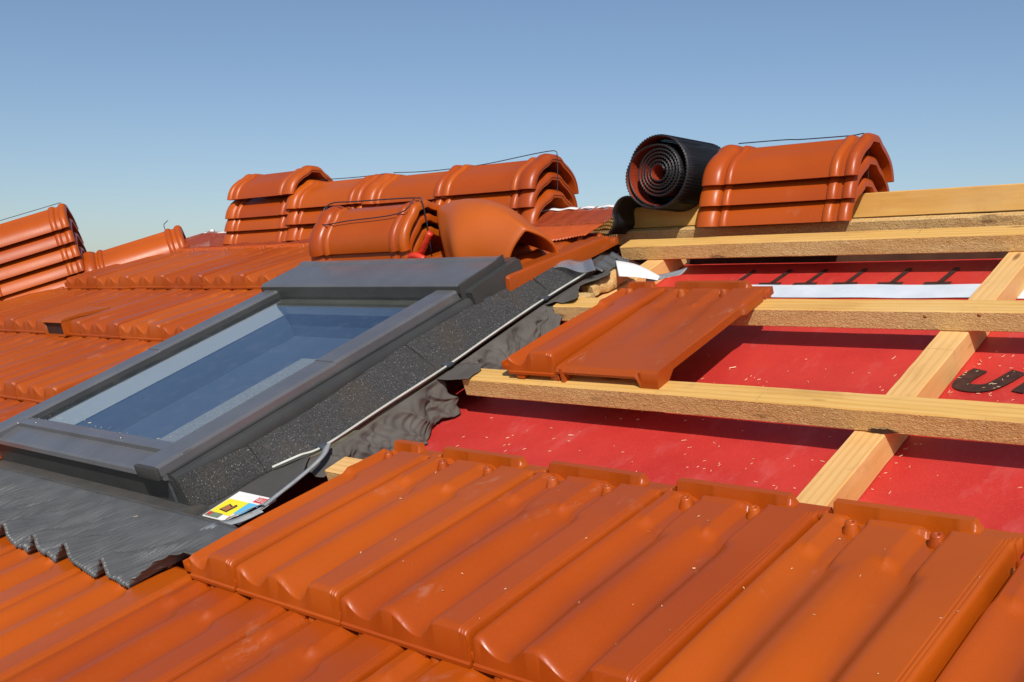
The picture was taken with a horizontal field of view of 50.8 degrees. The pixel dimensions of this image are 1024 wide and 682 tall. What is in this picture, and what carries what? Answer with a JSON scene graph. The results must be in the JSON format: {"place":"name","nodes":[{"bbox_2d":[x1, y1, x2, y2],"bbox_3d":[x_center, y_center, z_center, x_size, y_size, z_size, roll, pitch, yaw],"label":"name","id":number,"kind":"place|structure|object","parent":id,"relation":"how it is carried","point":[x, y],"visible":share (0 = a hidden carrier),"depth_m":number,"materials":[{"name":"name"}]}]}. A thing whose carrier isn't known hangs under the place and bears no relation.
{"place":"outdoors","nodes":[
{"label":"outdoors","id":0,"kind":"place"},
{"bbox_2d":[310,430,357,456],"bbox_3d":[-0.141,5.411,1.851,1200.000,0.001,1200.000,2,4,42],"label":"ground","id":1,"kind":"structure","parent":0,"point":[342,439],"depth_m":39.19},
{"bbox_2d":[173,268,612,564],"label":"house","id":2,"kind":"structure","parent":1,"relation":"on","point":[466,356],"depth_m":2.56,"materials":[{"name":"metal"}]},
{"bbox_2d":[0,536,17,555],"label":"roof tile","id":3,"kind":"object","parent":2,"relation":"on","point":[6,546],"visible":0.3,"depth_m":1.69,"materials":[{"name":"orange ceramic"}]},
{"bbox_2d":[0,397,38,417],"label":"roof tile","id":4,"kind":"object","parent":2,"relation":"on","point":[9,406],"visible":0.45,"depth_m":2.45,"materials":[{"name":"orange ceramic"}]},
{"bbox_2d":[16,340,161,402],"bbox_3d":[-0.956,0.062,2.584,0.222,0.054,0.400,2,19,42],"label":"roof tile","id":5,"kind":"object","parent":4,"relation":"on","point":[41,388],"visible":0.53,"depth_m":2.50,"materials":[{"name":"orange ceramic"}]},
{"bbox_2d":[161,292,260,340],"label":"roof tile","id":6,"kind":"object","parent":5,"relation":"on","point":[170,330],"visible":0.09,"depth_m":2.67,"materials":[{"name":"orange ceramic"}]},
{"label":"roof tile","id":7,"kind":"object","parent":6,"relation":"on","visible":0},
{"bbox_2d":[412,226,443,251],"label":"ridge tile","id":8,"kind":"object","parent":7,"relation":"on","point":[436,241],"visible":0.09,"depth_m":2.68,"materials":[{"name":"ceramic"}]},
{"bbox_2d":[311,213,438,260],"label":"ridge tile","id":9,"kind":"object","parent":8,"relation":"on","point":[420,222],"visible":0.16,"depth_m":2.67,"materials":[{"name":"ceramic"}]},
{"bbox_2d":[309,199,440,256],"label":"ridge tile","id":10,"kind":"object","parent":9,"relation":"on","point":[387,234],"visible":0.88,"depth_m":2.70,"materials":[{"name":"ceramic"}]},
{"bbox_2d":[322,198,413,224],"bbox_3d":[-0.373,-0.325,2.720,0.335,0.059,0.043,2,4,42],"label":"strap wire","id":11,"kind":"object","parent":10,"relation":"on","point":[371,217],"visible":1,"depth_m":2.68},
{"bbox_2d":[322,197,431,251],"bbox_3d":[-0.352,-0.291,2.735,0.364,0.139,0.043,2,3,35],"label":"strap wire","id":12,"kind":"object","parent":10,"relation":"on","point":[389,199],"visible":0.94,"depth_m":2.68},
{"bbox_2d":[0,548,82,610],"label":"roof tile","id":13,"kind":"object","parent":2,"relation":"on","point":[24,575],"visible":0.43,"depth_m":1.57,"materials":[{"name":"orange ceramic"}]},
{"bbox_2d":[0,565,193,681],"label":"roof tile","id":14,"kind":"object","parent":2,"relation":"on","point":[42,626],"visible":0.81,"depth_m":1.42,"materials":[{"name":"orange ceramic"}]},
{"bbox_2d":[0,466,237,587],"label":"pleated apron","id":15,"kind":"object","parent":2,"relation":"on","point":[93,533],"visible":0.98,"depth_m":1.66,"materials":[{"name":"metal"}]},
{"bbox_2d":[200,503,263,530],"bbox_3d":[-0.422,0.270,1.610,0.044,0.016,0.119,2,26,42],"label":"folded tape","id":16,"kind":"object","parent":15,"relation":"on","point":[240,518],"visible":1,"depth_m":1.62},
{"bbox_2d":[7,579,288,681],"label":"roof tile","id":17,"kind":"object","parent":2,"relation":"on","point":[179,632],"visible":0.65,"depth_m":1.30,"materials":[{"name":"orange ceramic"}]},
{"bbox_2d":[183,439,442,591],"bbox_3d":[-0.273,0.241,1.553,0.120,0.054,0.400,2,19,42],"label":"roof tile","id":18,"kind":"object","parent":17,"relation":"on","point":[217,562],"visible":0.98,"depth_m":1.50,"materials":[{"name":"orange ceramic"}]},
{"bbox_2d":[235,446,548,625],"bbox_3d":[-0.155,0.246,1.449,0.222,0.054,0.400,2,19,42],"label":"roof tile","id":19,"kind":"object","parent":17,"relation":"on","point":[319,568],"visible":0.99,"depth_m":1.40,"materials":[{"name":"orange ceramic"}]},
{"bbox_2d":[0,254,522,515],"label":"skylight","id":20,"kind":"object","parent":2,"relation":"on","point":[288,346],"visible":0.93,"depth_m":2.27,"materials":[{"name":"grey metal"}]},
{"bbox_2d":[177,266,582,505],"bbox_3d":[-0.169,0.029,2.049,0.077,0.066,1.057,2,26,42],"label":"foam strip","id":21,"kind":"object","parent":20,"relation":"attached to","point":[398,372],"visible":0.96,"depth_m":1.95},
{"bbox_2d":[198,253,618,524],"bbox_3d":[-0.124,0.047,2.066,0.136,0.011,1.188,2,26,42],"label":"side flashing","id":22,"kind":"object","parent":20,"relation":"attached to","point":[271,483],"visible":0.21,"depth_m":1.77,"materials":[{"name":"metal"}]},
{"bbox_2d":[202,491,275,524],"bbox_3d":[-0.429,0.262,1.699,0.100,0.004,0.075,2,26,42],"label":"sticker","id":23,"kind":"object","parent":22,"relation":"on","point":[238,502],"visible":0.82,"depth_m":1.70,"materials":[{"name":"paper"}]},
{"bbox_2d":[251,442,330,513],"bbox_3d":[-0.353,0.218,1.729,0.082,0.015,0.223,2,26,42],"label":"seal strip","id":24,"kind":"object","parent":22,"relation":"attached to","point":[322,455],"visible":1,"depth_m":1.72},
{"bbox_2d":[272,271,592,469],"bbox_3d":[-0.086,0.014,2.110,0.059,0.014,0.965,2,26,42],"label":"edge strip","id":25,"kind":"object","parent":22,"relation":"attached to","point":[320,446],"visible":0.94,"depth_m":1.99,"materials":[{"name":"grey plastic"}]},
{"bbox_2d":[424,248,444,257],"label":"roof tile","id":26,"kind":"object","parent":20,"relation":"on","point":[434,253],"visible":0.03,"depth_m":2.69,"materials":[{"name":"orange ceramic"}]},
{"bbox_2d":[407,231,432,257],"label":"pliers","id":27,"kind":"object","parent":26,"relation":"on","point":[420,252],"visible":0.74,"depth_m":2.57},
{"bbox_2d":[440,243,532,257],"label":"roof tile","id":28,"kind":"object","parent":20,"relation":"on","point":[519,248],"visible":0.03,"depth_m":2.56,"materials":[{"name":"orange ceramic"}]},
{"bbox_2d":[437,199,558,256],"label":"domed end tile","id":29,"kind":"object","parent":28,"relation":"on","point":[474,227],"visible":0.9,"depth_m":2.44,"materials":[{"name":"ceramic"}]},
{"bbox_2d":[505,232,618,290],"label":"roof tile","id":30,"kind":"object","parent":20,"relation":"on","point":[535,261],"visible":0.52,"depth_m":2.44,"materials":[{"name":"orange ceramic"}]},
{"bbox_2d":[533,204,613,240],"bbox_3d":[0.110,-0.290,2.674,0.316,0.099,0.194,2,4,42],"label":"ridge vent roll","id":31,"kind":"object","parent":30,"relation":"on","point":[556,231],"visible":0.58,"depth_m":2.65,"materials":[{"name":"brown"}]},
{"bbox_2d":[172,610,407,681],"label":"roof tile","id":32,"kind":"object","parent":2,"relation":"on","point":[290,646],"visible":0.65,"depth_m":1.20,"materials":[{"name":"orange ceramic"}]},
{"bbox_2d":[331,460,676,668],"bbox_3d":[0.001,0.253,1.310,0.222,0.054,0.400,3,19,42],"label":"roof tile","id":33,"kind":"object","parent":32,"relation":"on","point":[522,540],"visible":0.98,"depth_m":1.26,"materials":[{"name":"orange ceramic"}]},
{"bbox_2d":[361,649,513,681],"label":"roof tile","id":34,"kind":"object","parent":2,"relation":"on","point":[408,665],"visible":0.42,"depth_m":1.12,"materials":[{"name":"orange ceramic"}]},
{"bbox_2d":[470,477,832,681],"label":"roof tile","id":35,"kind":"object","parent":34,"relation":"on","point":[644,561],"visible":0.99,"depth_m":1.13,"materials":[{"name":"orange ceramic"}]},
{"bbox_2d":[173,258,1023,568],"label":"roofing membrane","id":36,"kind":"object","parent":2,"relation":"on","point":[983,482],"visible":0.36,"depth_m":1.77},
{"bbox_2d":[328,379,460,458],"bbox_3d":[-0.202,0.164,1.917,0.071,0.074,0.318,2,26,42],"label":"underlay skirt","id":37,"kind":"object","parent":36,"relation":"on","point":[417,416],"visible":0.74,"depth_m":1.94,"materials":[{"name":"fabric"}]},
{"bbox_2d":[459,304,561,398],"bbox_3d":[0.014,0.017,2.159,0.073,0.074,0.312,2,26,42],"label":"underlay skirt","id":38,"kind":"object","parent":36,"relation":"on","point":[540,321],"visible":0.48,"depth_m":2.18,"materials":[{"name":"fabric"}]},
{"bbox_2d":[564,259,686,322],"bbox_3d":[0.258,-0.115,2.393,0.046,0.044,0.420,2,26,42],"label":"counter batten","id":39,"kind":"object","parent":36,"relation":"on","point":[661,266],"visible":0.18,"depth_m":2.44,"materials":[{"name":"beige wood"}]},
{"bbox_2d":[582,268,627,295],"bbox_3d":[0.204,-0.128,2.347,0.106,0.038,0.056,-27,22,-30],"label":"wood offcut","id":40,"kind":"object","parent":39,"relation":"on","point":[613,279],"visible":0.8,"depth_m":2.32,"materials":[{"name":"brown wood"}]},
{"bbox_2d":[457,351,1023,491],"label":"wood shavings","id":41,"kind":"object","parent":36,"relation":"on","point":[789,426],"visible":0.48,"depth_m":1.65,"materials":[{"name":"brown wood"}]},
{"bbox_2d":[796,251,1023,507],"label":"counter batten","id":42,"kind":"object","parent":36,"relation":"on","point":[853,466],"visible":0.43,"depth_m":1.57,"materials":[{"name":"beige wood"}]},
{"bbox_2d":[325,457,1014,570],"bbox_3d":[0.943,0.267,0.673,3.300,0.036,0.050,2,26,42],"label":"roof batten","id":43,"kind":"object","parent":42,"relation":"on","point":[338,468],"visible":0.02,"depth_m":1.75,"materials":[{"name":"beige wood"}]},
{"bbox_2d":[304,454,340,477],"bbox_3d":[-0.326,0.205,1.802,0.098,0.010,0.061,2,26,42],"label":"underlay skirt","id":44,"kind":"object","parent":43,"relation":"attached to","point":[324,464],"visible":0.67,"depth_m":1.79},
{"bbox_2d":[935,560,1023,681],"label":"roof tile","id":45,"kind":"object","parent":43,"relation":"on","point":[990,648],"visible":0.89,"depth_m":0.94,"materials":[{"name":"orange ceramic"}]},
{"bbox_2d":[462,368,1023,444],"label":"roof batten","id":46,"kind":"object","parent":42,"relation":"on","point":[992,422],"visible":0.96,"depth_m":1.56,"materials":[{"name":"brown wood"}]},
{"bbox_2d":[436,363,484,379],"bbox_3d":[-0.091,0.056,2.010,0.089,0.008,0.070,2,26,42],"label":"underlay skirt","id":47,"kind":"object","parent":46,"relation":"attached to","point":[462,371],"visible":1,"depth_m":2.01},
{"bbox_2d":[501,281,674,378],"bbox_3d":[0.150,-0.026,2.015,0.120,0.054,0.400,2,22,42],"label":"roof tile","id":48,"kind":"object","parent":46,"relation":"on","point":[547,353],"visible":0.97,"depth_m":1.94,"materials":[{"name":"orange ceramic"}]},
{"bbox_2d":[551,280,773,389],"bbox_3d":[0.274,-0.002,1.915,0.222,0.084,0.400,2,24,42],"label":"roof tile","id":49,"kind":"object","parent":46,"relation":"on","point":[655,343],"visible":1,"depth_m":1.87,"materials":[{"name":"orange ceramic"}]},
{"bbox_2d":[553,297,1023,331],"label":"roof batten","id":50,"kind":"object","parent":42,"relation":"on","point":[982,315],"visible":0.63,"depth_m":1.78,"materials":[{"name":"brown wood"}]},
{"bbox_2d":[543,258,616,304],"bbox_3d":[0.169,-0.130,2.316,0.085,0.015,0.242,2,26,42],"label":"underlay skirt","id":51,"kind":"object","parent":50,"relation":"on","point":[570,294],"visible":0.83,"depth_m":2.29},
{"bbox_2d":[554,258,595,272],"bbox_3d":[0.133,-0.170,2.375,0.155,0.023,0.082,2,26,42],"label":"plastic film","id":52,"kind":"object","parent":51,"relation":"on","point":[585,266],"visible":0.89,"depth_m":2.37,"materials":[{"name":"grey"}]},
{"bbox_2d":[594,252,629,271],"bbox_3d":[0.211,-0.169,2.380,0.049,0.027,0.100,2,26,42],"label":"flashing foil","id":53,"kind":"object","parent":51,"relation":"on","point":[605,261],"visible":0.83,"depth_m":2.38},
{"bbox_2d":[590,211,1023,244],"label":"roof batten","id":54,"kind":"object","parent":42,"relation":"on","point":[948,221],"visible":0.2,"depth_m":2.27,"materials":[{"name":"brown wood"}]},
{"bbox_2d":[513,189,573,225],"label":"ridge tile","id":55,"kind":"object","parent":54,"relation":"on","point":[546,199],"visible":0.24,"depth_m":2.78,"materials":[{"name":"ceramic"}]},
{"bbox_2d":[435,172,577,208],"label":"ridge tile","id":56,"kind":"object","parent":55,"relation":"on","point":[525,198],"visible":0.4,"depth_m":2.82,"materials":[{"name":"ceramic"}]},
{"bbox_2d":[433,153,578,196],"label":"ridge tile","id":57,"kind":"object","parent":56,"relation":"on","point":[465,179],"visible":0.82,"depth_m":2.86,"materials":[{"name":"ceramic"}]},
{"bbox_2d":[209,183,1023,245],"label":"ridge beam","id":58,"kind":"structure","parent":54,"relation":"on","point":[974,199],"depth_m":2.18,"materials":[{"name":"brown wood"}]},
{"bbox_2d":[223,228,287,244],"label":"ridge tile","id":59,"kind":"object","parent":58,"relation":"on","point":[264,236],"visible":0.35,"depth_m":3.55,"materials":[{"name":"ceramic"}]},
{"bbox_2d":[224,215,291,231],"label":"ridge tile","id":60,"kind":"object","parent":59,"relation":"on","point":[257,223],"visible":0.28,"depth_m":3.55,"materials":[{"name":"ceramic"}]},
{"bbox_2d":[225,195,290,218],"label":"ridge tile","id":61,"kind":"object","parent":60,"relation":"on","point":[258,207],"visible":0.48,"depth_m":3.56,"materials":[{"name":"ceramic"}]},
{"bbox_2d":[227,165,332,199],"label":"ridge tile","id":62,"kind":"object","parent":61,"relation":"on","point":[247,186],"visible":0.73,"depth_m":3.52,"materials":[{"name":"ceramic"}]},
{"bbox_2d":[285,223,315,240],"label":"ridge tile","id":63,"kind":"object","parent":58,"relation":"on","point":[298,232],"visible":0.07,"depth_m":3.40,"materials":[{"name":"ceramic"}]},
{"bbox_2d":[285,204,362,224],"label":"ridge tile","id":64,"kind":"object","parent":63,"relation":"on","point":[303,216],"visible":0.13,"depth_m":3.37,"materials":[{"name":"ceramic"}]},
{"bbox_2d":[285,174,382,208],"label":"ridge tile","id":65,"kind":"object","parent":64,"relation":"on","point":[311,193],"visible":0.69,"depth_m":3.32,"materials":[{"name":"ceramic"}]},
{"bbox_2d":[608,134,720,234],"bbox_3d":[0.366,-0.365,2.571,0.254,0.224,0.203,2,4,42],"label":"black roll","id":66,"kind":"object","parent":58,"relation":"on","point":[663,173],"visible":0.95,"depth_m":2.48,"materials":[{"name":"black"}]},
{"bbox_2d":[696,178,877,227],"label":"ridge tile","id":67,"kind":"object","parent":58,"relation":"on","point":[834,210],"visible":0.36,"depth_m":2.28,"materials":[{"name":"ceramic"}]},
{"bbox_2d":[699,155,888,206],"bbox_3d":[0.614,-0.346,2.361,0.363,0.098,0.211,2,4,42],"label":"ridge tile","id":68,"kind":"object","parent":67,"relation":"on","point":[832,188],"visible":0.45,"depth_m":2.28,"materials":[{"name":"ceramic"}]},
{"bbox_2d":[702,133,893,186],"bbox_3d":[0.619,-0.391,2.353,0.363,0.098,0.211,2,4,42],"label":"ridge tile","id":69,"kind":"object","parent":68,"relation":"on","point":[731,164],"visible":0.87,"depth_m":2.29,"materials":[{"name":"ceramic"}]},
{"bbox_2d":[738,133,868,190],"bbox_3d":[0.627,-0.381,2.345,0.307,0.126,0.009,2,4,42],"label":"strap wire","id":70,"kind":"object","parent":69,"relation":"on","point":[807,139],"visible":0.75,"depth_m":2.33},
{"bbox_2d":[620,225,1023,259],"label":"roof batten","id":71,"kind":"object","parent":42,"relation":"on","point":[971,239],"visible":1,"depth_m":2.17,"materials":[{"name":"brown wood"}]},
{"bbox_2d":[598,245,1008,264],"bbox_3d":[0.917,-0.194,2.129,5.350,0.112,0.032,2,4,42],"label":"ridge board","id":72,"kind":"object","parent":2,"relation":"on","point":[875,257],"visible":0.03,"depth_m":2.31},
{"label":"roof tile","id":73,"kind":"object","parent":2,"relation":"on","visible":0},
{"bbox_2d":[649,498,1023,681],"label":"roof tile","id":74,"kind":"object","parent":73,"relation":"on","point":[920,571],"visible":0.99,"depth_m":1.02,"materials":[{"name":"orange ceramic"}]},
{"label":"roof tile","id":75,"kind":"object","parent":2,"relation":"on","visible":0},
{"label":"roof tile","id":76,"kind":"object","parent":75,"relation":"on","visible":0},
{"bbox_2d":[0,289,52,304],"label":"roof tile","id":77,"kind":"object","parent":76,"relation":"on","point":[17,298],"visible":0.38,"depth_m":3.67,"materials":[{"name":"orange ceramic"}]},
{"bbox_2d":[0,272,81,301],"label":"ridge tile","id":78,"kind":"object","parent":77,"relation":"on","point":[56,283],"visible":0.16,"depth_m":3.74,"materials":[{"name":"ceramic"}]},
{"bbox_2d":[0,246,84,296],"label":"ridge tile","id":79,"kind":"object","parent":78,"relation":"on","point":[36,277],"visible":0.44,"depth_m":3.74,"materials":[{"name":"ceramic"}]},
{"bbox_2d":[0,232,86,280],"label":"ridge tile","id":80,"kind":"object","parent":79,"relation":"on","point":[35,261],"visible":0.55,"depth_m":3.73,"materials":[{"name":"ceramic"}]},
{"bbox_2d":[0,218,83,263],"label":"ridge tile","id":81,"kind":"object","parent":80,"relation":"on","point":[31,246],"visible":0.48,"depth_m":3.73,"materials":[{"name":"ceramic"}]},
{"bbox_2d":[0,203,78,247],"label":"ridge tile","id":82,"kind":"object","parent":81,"relation":"on","point":[51,219],"visible":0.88,"depth_m":3.73,"materials":[{"name":"ceramic"}]},
{"bbox_2d":[82,225,188,272],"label":"ridge tile","id":83,"kind":"object","parent":79,"relation":"on","point":[166,241],"visible":0.8,"depth_m":3.81,"materials":[{"name":"ceramic"}]},
{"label":"roof tile","id":84,"kind":"object","parent":2,"relation":"on","visible":0},
{"label":"roof tile","id":85,"kind":"object","parent":84,"relation":"on","visible":0},
{"bbox_2d":[0,287,81,313],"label":"roof tile","id":86,"kind":"object","parent":85,"relation":"on","point":[34,299],"visible":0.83,"depth_m":3.57,"materials":[{"name":"orange ceramic"}]},
{"bbox_2d":[64,247,189,289],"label":"roof tile","id":87,"kind":"object","parent":86,"relation":"on","point":[87,280],"visible":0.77,"depth_m":3.64,"materials":[{"name":"orange ceramic"}]},
{"label":"roof tile","id":88,"kind":"object","parent":2,"relation":"on","visible":0},
{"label":"roof tile","id":89,"kind":"object","parent":88,"relation":"on","visible":0},
{"bbox_2d":[0,289,112,332],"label":"roof tile","id":90,"kind":"object","parent":89,"relation":"on","point":[8,318],"visible":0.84,"depth_m":3.38,"materials":[{"name":"orange ceramic"}]},
{"bbox_2d":[96,246,221,289],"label":"roof tile","id":91,"kind":"object","parent":90,"relation":"on","point":[118,280],"visible":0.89,"depth_m":3.51,"materials":[{"name":"orange ceramic"}]},
{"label":"roof tile","id":92,"kind":"object","parent":2,"relation":"on","visible":0},
{"bbox_2d":[0,331,31,343],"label":"roof tile","id":93,"kind":"object","parent":92,"relation":"on","point":[7,336],"visible":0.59,"depth_m":3.16,"materials":[{"name":"orange ceramic"}]},
{"bbox_2d":[14,288,147,334],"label":"roof tile","id":94,"kind":"object","parent":93,"relation":"on","point":[32,323],"visible":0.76,"depth_m":3.23,"materials":[{"name":"orange ceramic"}]},
{"bbox_2d":[129,245,254,289],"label":"roof tile","id":95,"kind":"object","parent":94,"relation":"on","point":[153,279],"visible":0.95,"depth_m":3.37,"materials":[{"name":"orange ceramic"}]},
{"label":"roof tile","id":96,"kind":"object","parent":2,"relation":"on","visible":0},
{"bbox_2d":[0,333,61,356],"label":"roof tile","id":97,"kind":"object","parent":96,"relation":"on","point":[20,343],"visible":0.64,"depth_m":3.02,"materials":[{"name":"orange ceramic"}]},
{"bbox_2d":[42,289,184,336],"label":"roof tile","id":98,"kind":"object","parent":97,"relation":"on","point":[64,324],"visible":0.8,"depth_m":3.05,"materials":[{"name":"orange ceramic"}]},
{"bbox_2d":[162,242,294,290],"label":"roof tile","id":99,"kind":"object","parent":98,"relation":"on","point":[190,279],"visible":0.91,"depth_m":3.23,"materials":[{"name":"orange ceramic"}]},
{"label":"roof tile","id":100,"kind":"object","parent":2,"relation":"on","visible":0},
{"bbox_2d":[0,336,99,371],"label":"roof tile","id":101,"kind":"object","parent":100,"relation":"on","point":[33,353],"visible":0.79,"depth_m":2.86,"materials":[{"name":"orange ceramic"}]},
{"bbox_2d":[78,289,224,339],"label":"roof tile","id":102,"kind":"object","parent":101,"relation":"on","point":[106,327],"visible":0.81,"depth_m":2.94,"materials":[{"name":"orange ceramic"}]},
{"bbox_2d":[200,244,308,290],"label":"roof tile","id":103,"kind":"object","parent":102,"relation":"on","point":[231,278],"visible":0.62,"depth_m":3.09,"materials":[{"name":"orange ceramic"}]},
{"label":"roof tile","id":104,"kind":"object","parent":2,"relation":"on","visible":0},
{"bbox_2d":[0,338,140,399],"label":"roof tile","id":105,"kind":"object","parent":104,"relation":"on","point":[11,379],"visible":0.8,"depth_m":2.68,"materials":[{"name":"orange ceramic"}]},
{"bbox_2d":[119,289,261,342],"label":"roof tile","id":106,"kind":"object","parent":105,"relation":"on","point":[147,328],"visible":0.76,"depth_m":2.80,"materials":[{"name":"orange ceramic"}]},
{"bbox_2d":[241,254,310,288],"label":"roof tile","id":107,"kind":"object","parent":106,"relation":"on","point":[256,280],"visible":0.23,"depth_m":2.95,"materials":[{"name":"orange ceramic"}]},
{"bbox_2d":[173,231,308,252],"bbox_3d":[-0.761,-0.330,3.488,1.070,0.091,0.147,2,4,42],"label":"ridge vent roll","id":108,"kind":"object","parent":107,"relation":"on","point":[196,246],"visible":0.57,"depth_m":3.67,"materials":[{"name":"brown"}]},
{"bbox_2d":[0,0,1023,252],"label":"sky","id":109,"kind":"structure","parent":0,"point":[134,117],"materials":[{"name":"blue"}]},
{"bbox_2d":[616,261,660,280],"bbox_3d":[0.266,-0.159,2.318,0.186,0.024,0.112,2,26,42],"label":"backing paper","id":110,"kind":"object","parent":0,"point":[626,269],"visible":1,"depth_m":2.28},
{"bbox_2d":[646,268,686,281],"bbox_3d":[0.309,-0.137,2.269,0.100,0.023,0.072,2,26,42],"label":"tape scrap","id":111,"kind":"object","parent":110,"relation":"on","point":[674,273],"visible":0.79,"depth_m":2.26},
{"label":"ridge tile","id":112,"kind":"object","parent":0,"visible":0},
{"bbox_2d":[362,199,435,207],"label":"ridge tile","id":113,"kind":"object","parent":112,"relation":"on","point":[385,204],"visible":0.05,"depth_m":3.15,"materials":[{"name":"ceramic"}]},
{"bbox_2d":[361,171,447,204],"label":"ridge tile","id":114,"kind":"object","parent":112,"relation":"on","point":[390,185],"visible":0.47,"depth_m":3.12,"materials":[{"name":"ceramic"}]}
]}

